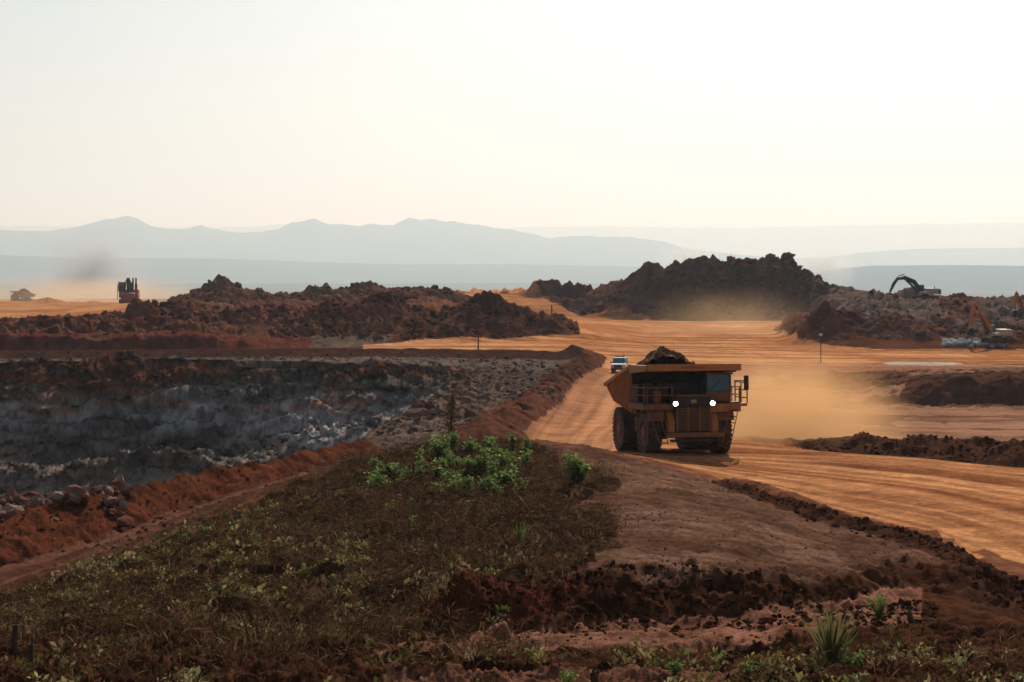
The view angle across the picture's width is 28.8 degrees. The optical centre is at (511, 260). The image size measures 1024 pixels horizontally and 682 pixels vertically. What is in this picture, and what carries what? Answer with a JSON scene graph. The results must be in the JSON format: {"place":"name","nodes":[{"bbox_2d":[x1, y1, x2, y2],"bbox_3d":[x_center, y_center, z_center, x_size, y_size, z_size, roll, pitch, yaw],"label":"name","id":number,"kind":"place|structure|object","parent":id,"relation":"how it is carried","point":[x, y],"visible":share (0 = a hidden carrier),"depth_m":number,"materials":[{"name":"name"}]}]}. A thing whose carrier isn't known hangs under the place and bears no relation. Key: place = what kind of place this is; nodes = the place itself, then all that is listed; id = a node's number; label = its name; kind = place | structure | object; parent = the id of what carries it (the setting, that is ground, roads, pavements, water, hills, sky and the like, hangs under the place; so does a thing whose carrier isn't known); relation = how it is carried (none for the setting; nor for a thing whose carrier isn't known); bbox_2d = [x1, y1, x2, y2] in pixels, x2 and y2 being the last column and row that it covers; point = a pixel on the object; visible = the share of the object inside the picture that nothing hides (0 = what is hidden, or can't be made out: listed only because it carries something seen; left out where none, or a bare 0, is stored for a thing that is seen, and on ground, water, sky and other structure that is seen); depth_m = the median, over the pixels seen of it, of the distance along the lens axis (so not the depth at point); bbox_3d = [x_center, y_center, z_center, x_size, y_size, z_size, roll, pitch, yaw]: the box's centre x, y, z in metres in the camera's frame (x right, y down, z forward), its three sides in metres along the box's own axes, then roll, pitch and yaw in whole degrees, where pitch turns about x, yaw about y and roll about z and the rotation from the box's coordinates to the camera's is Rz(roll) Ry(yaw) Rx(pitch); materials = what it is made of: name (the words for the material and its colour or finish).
{"place":"outdoors","nodes":[
{"label":"outdoors","id":0,"kind":"place"},
{"bbox_2d":[0,255,665,280],"bbox_3d":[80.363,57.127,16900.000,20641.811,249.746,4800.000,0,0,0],"label":"hill ridge","id":1,"kind":"structure","parent":0,"point":[28,268],"depth_m":16503.85,"materials":[{"name":"grey"}]},
{"bbox_2d":[0,216,859,273],"bbox_3d":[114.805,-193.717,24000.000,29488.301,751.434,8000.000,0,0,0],"label":"mountain range","id":2,"kind":"structure","parent":0,"point":[417,241],"depth_m":23596.99,"materials":[{"name":"grey"}]},
{"bbox_2d":[0,254,1023,681],"bbox_3d":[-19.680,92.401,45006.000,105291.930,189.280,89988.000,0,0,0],"label":"ground","id":3,"kind":"structure","parent":0,"point":[160,414],"depth_m":146.56,"materials":[{"name":"soil"}]},
{"bbox_2d":[10,619,18,649],"bbox_3d":[-10.493,7.941,42.014,0.351,0.781,0.354,0,0,0],"label":"tree stump","id":4,"kind":"object","parent":3,"relation":"on","point":[15,631],"visible":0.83,"depth_m":41.94,"materials":[{"name":"brown wood"}]},
{"bbox_2d":[10,288,35,300],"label":"dump truck","id":5,"kind":"object","parent":3,"relation":"on","point":[25,294],"visible":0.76,"depth_m":777.75,"materials":[{"name":"beige metal"}]},
{"bbox_2d":[26,638,33,665],"bbox_3d":[-9.928,8.233,41.014,0.351,0.930,0.354,0,0,0],"label":"tree stump","id":6,"kind":"object","parent":3,"relation":"on","point":[30,652],"visible":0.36,"depth_m":40.95,"materials":[{"name":"brown wood"}]},
{"bbox_2d":[0,475,134,526],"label":"boulder pile","id":7,"kind":"object","parent":3,"relation":"on","point":[73,494],"visible":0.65,"depth_m":88.85,"materials":[{"name":"grey stone"}]},
{"bbox_2d":[117,278,139,302],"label":"mining shovel","id":8,"kind":"object","parent":3,"relation":"on","point":[129,294],"visible":0.78,"depth_m":701.14,"materials":[{"name":"metal"}]},
{"bbox_2d":[129,583,133,595],"bbox_3d":[-10.634,9.475,56.014,0.351,0.826,0.354,0,0,0],"label":"tree stump","id":9,"kind":"object","parent":3,"relation":"on","point":[130,591],"visible":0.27,"depth_m":55.94,"materials":[{"name":"brown wood"}]},
{"bbox_2d":[214,562,219,578],"bbox_3d":[-9.133,9.681,62.014,0.351,0.631,0.354,0,0,0],"label":"tree stump","id":10,"kind":"object","parent":3,"relation":"on","point":[215,568],"visible":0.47,"depth_m":61.94,"materials":[{"name":"brown wood"}]},
{"bbox_2d":[0,349,563,436],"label":"rubble","id":11,"kind":"object","parent":3,"relation":"on","point":[473,396],"visible":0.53,"depth_m":198.74,"materials":[{"name":"stone"}]},
{"bbox_2d":[0,429,646,659],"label":"dry brushwood","id":12,"kind":"object","parent":3,"relation":"on","point":[419,512],"visible":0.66,"depth_m":65.49,"materials":[{"name":"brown plant"}]},
{"bbox_2d":[198,430,532,546],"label":"green shrubs","id":13,"kind":"object","parent":3,"relation":"on","point":[490,480],"visible":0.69,"depth_m":88.62,"materials":[{"name":"green plant"}]},
{"bbox_2d":[406,487,409,502],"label":"tree stump","id":14,"kind":"object","parent":3,"relation":"on","point":[407,493],"visible":0.34,"depth_m":79.95,"materials":[{"name":"brown wood"}]},
{"bbox_2d":[440,394,462,437],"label":"tree","id":15,"kind":"object","parent":3,"relation":"on","point":[452,412],"visible":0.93,"depth_m":106.97,"materials":[{"name":"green plant"}]},
{"bbox_2d":[0,432,1023,681],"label":"weeds","id":16,"kind":"object","parent":3,"relation":"on","point":[330,624],"visible":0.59,"depth_m":49.31,"materials":[{"name":"green plant"}]},
{"bbox_2d":[0,252,1023,341],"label":"heap rocks","id":17,"kind":"object","parent":3,"relation":"on","point":[709,288],"visible":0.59,"depth_m":512.76,"materials":[{"name":"brown stone"}]},
{"bbox_2d":[0,431,1023,681],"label":"dirt clods","id":18,"kind":"object","parent":3,"relation":"on","point":[762,621],"visible":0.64,"depth_m":50.73,"materials":[{"name":"soil"}]},
{"bbox_2d":[513,522,528,544],"bbox_3d":[0.285,8.501,61.997,0.511,0.792,0.576,0,0,18],"label":"yucca plant","id":19,"kind":"object","parent":3,"relation":"on","point":[520,533],"visible":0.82,"depth_m":61.99,"materials":[{"name":"green plant"}]},
{"bbox_2d":[558,670,578,681],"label":"shrub","id":20,"kind":"object","parent":3,"relation":"on","point":[569,673],"visible":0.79,"depth_m":36.84,"materials":[{"name":"green plant"}]},
{"bbox_2d":[562,450,591,484],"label":"shrub","id":21,"kind":"object","parent":3,"relation":"on","point":[577,469],"visible":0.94,"depth_m":83.81,"materials":[{"name":"green plant"}]},
{"bbox_2d":[590,665,598,681],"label":"tree stump","id":22,"kind":"object","parent":3,"relation":"on","point":[593,676],"visible":1,"depth_m":36.45,"materials":[{"name":"brown wood"}]},
{"bbox_2d":[610,353,627,372],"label":"off road vehicle","id":23,"kind":"object","parent":3,"relation":"on","point":[619,362],"visible":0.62,"depth_m":258.58,"materials":[{"name":"white metal"}]},
{"bbox_2d":[665,659,684,676],"bbox_3d":[3.106,7.792,38.021,0.390,0.368,0.385,0,0,0],"label":"shrub","id":24,"kind":"object","parent":3,"relation":"on","point":[675,670],"visible":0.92,"depth_m":37.98,"materials":[{"name":"green plant"}]},
{"bbox_2d":[604,346,748,452],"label":"dump truck","id":25,"kind":"object","parent":3,"relation":"on","point":[659,394],"visible":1,"depth_m":116.38,"materials":[{"name":"yellow metal"}]},
{"bbox_2d":[737,658,753,679],"bbox_3d":[4.562,7.931,38.457,0.393,0.500,0.717,0,0,0],"label":"shrub","id":26,"kind":"object","parent":3,"relation":"on","point":[749,666],"visible":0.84,"depth_m":38.46,"materials":[{"name":"green plant"}]},
{"bbox_2d":[819,333,822,362],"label":"sign post","id":27,"kind":"object","parent":3,"relation":"on","point":[820,335],"visible":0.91,"depth_m":292.94,"materials":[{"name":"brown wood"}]},
{"bbox_2d":[800,601,866,665],"bbox_3d":[6.428,7.564,39.999,1.404,1.482,1.260,0,0,0],"label":"yucca plant","id":28,"kind":"object","parent":3,"relation":"on","point":[826,640],"visible":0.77,"depth_m":39.91,"materials":[{"name":"green plant"}]},
{"bbox_2d":[840,642,865,668],"bbox_3d":[6.701,7.907,39.470,0.444,0.614,0.693,0,0,-31],"label":"shrub","id":29,"kind":"object","parent":3,"relation":"on","point":[856,661],"visible":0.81,"depth_m":39.40,"materials":[{"name":"green plant"}]},
{"bbox_2d":[866,593,887,620],"bbox_3d":[9.023,8.577,49.115,0.537,0.681,0.745,0,0,0],"label":"shrub","id":30,"kind":"object","parent":3,"relation":"on","point":[881,608],"visible":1,"depth_m":49.02,"materials":[{"name":"green plant"}]},
{"bbox_2d":[906,606,918,624],"bbox_3d":[9.655,8.619,48.051,0.382,0.597,0.305,0,0,-25],"label":"tree stump","id":31,"kind":"object","parent":3,"relation":"on","point":[910,619],"visible":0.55,"depth_m":47.95,"materials":[{"name":"brown wood"}]},
{"bbox_2d":[889,274,940,299],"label":"excavator","id":32,"kind":"object","parent":3,"relation":"on","point":[921,290],"visible":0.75,"depth_m":476.68,"materials":[{"name":"black metal"}]},
{"bbox_2d":[940,337,1008,346],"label":"white rubble pile","id":33,"kind":"object","parent":3,"relation":"on","point":[960,342],"visible":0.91,"depth_m":337.44,"materials":[{"name":"grey stone"}]},
{"bbox_2d":[967,304,1015,342],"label":"excavator","id":34,"kind":"object","parent":3,"relation":"on","point":[994,333],"visible":1,"depth_m":336.97,"materials":[{"name":"orange metal"}]},
{"bbox_2d":[1011,291,1023,318],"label":"excavator","id":35,"kind":"object","parent":3,"relation":"on","point":[1019,312],"visible":0.75,"depth_m":398.50,"materials":[{"name":"orange metal"}]},
{"bbox_2d":[0,222,1023,257],"bbox_3d":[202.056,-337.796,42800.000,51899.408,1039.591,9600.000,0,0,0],"label":"mountain range","id":36,"kind":"structure","parent":0,"point":[814,241],"depth_m":42849.95,"materials":[{"name":"grey"}]},
{"bbox_2d":[0,265,1023,290],"bbox_3d":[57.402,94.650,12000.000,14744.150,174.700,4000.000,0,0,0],"label":"hill ridge","id":37,"kind":"structure","parent":0,"point":[974,278],"depth_m":11859.21,"materials":[{"name":"grey"}]},
{"bbox_2d":[0,0,1023,227],"label":"sky","id":38,"kind":"structure","parent":0,"point":[157,113],"materials":[{"name":"white"}]},
{"bbox_2d":[794,248,1023,266],"bbox_3d":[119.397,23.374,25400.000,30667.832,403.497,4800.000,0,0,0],"label":"hill ridge","id":39,"kind":"structure","parent":0,"point":[983,256],"depth_m":25349.82,"materials":[{"name":"grey"}]}
]}

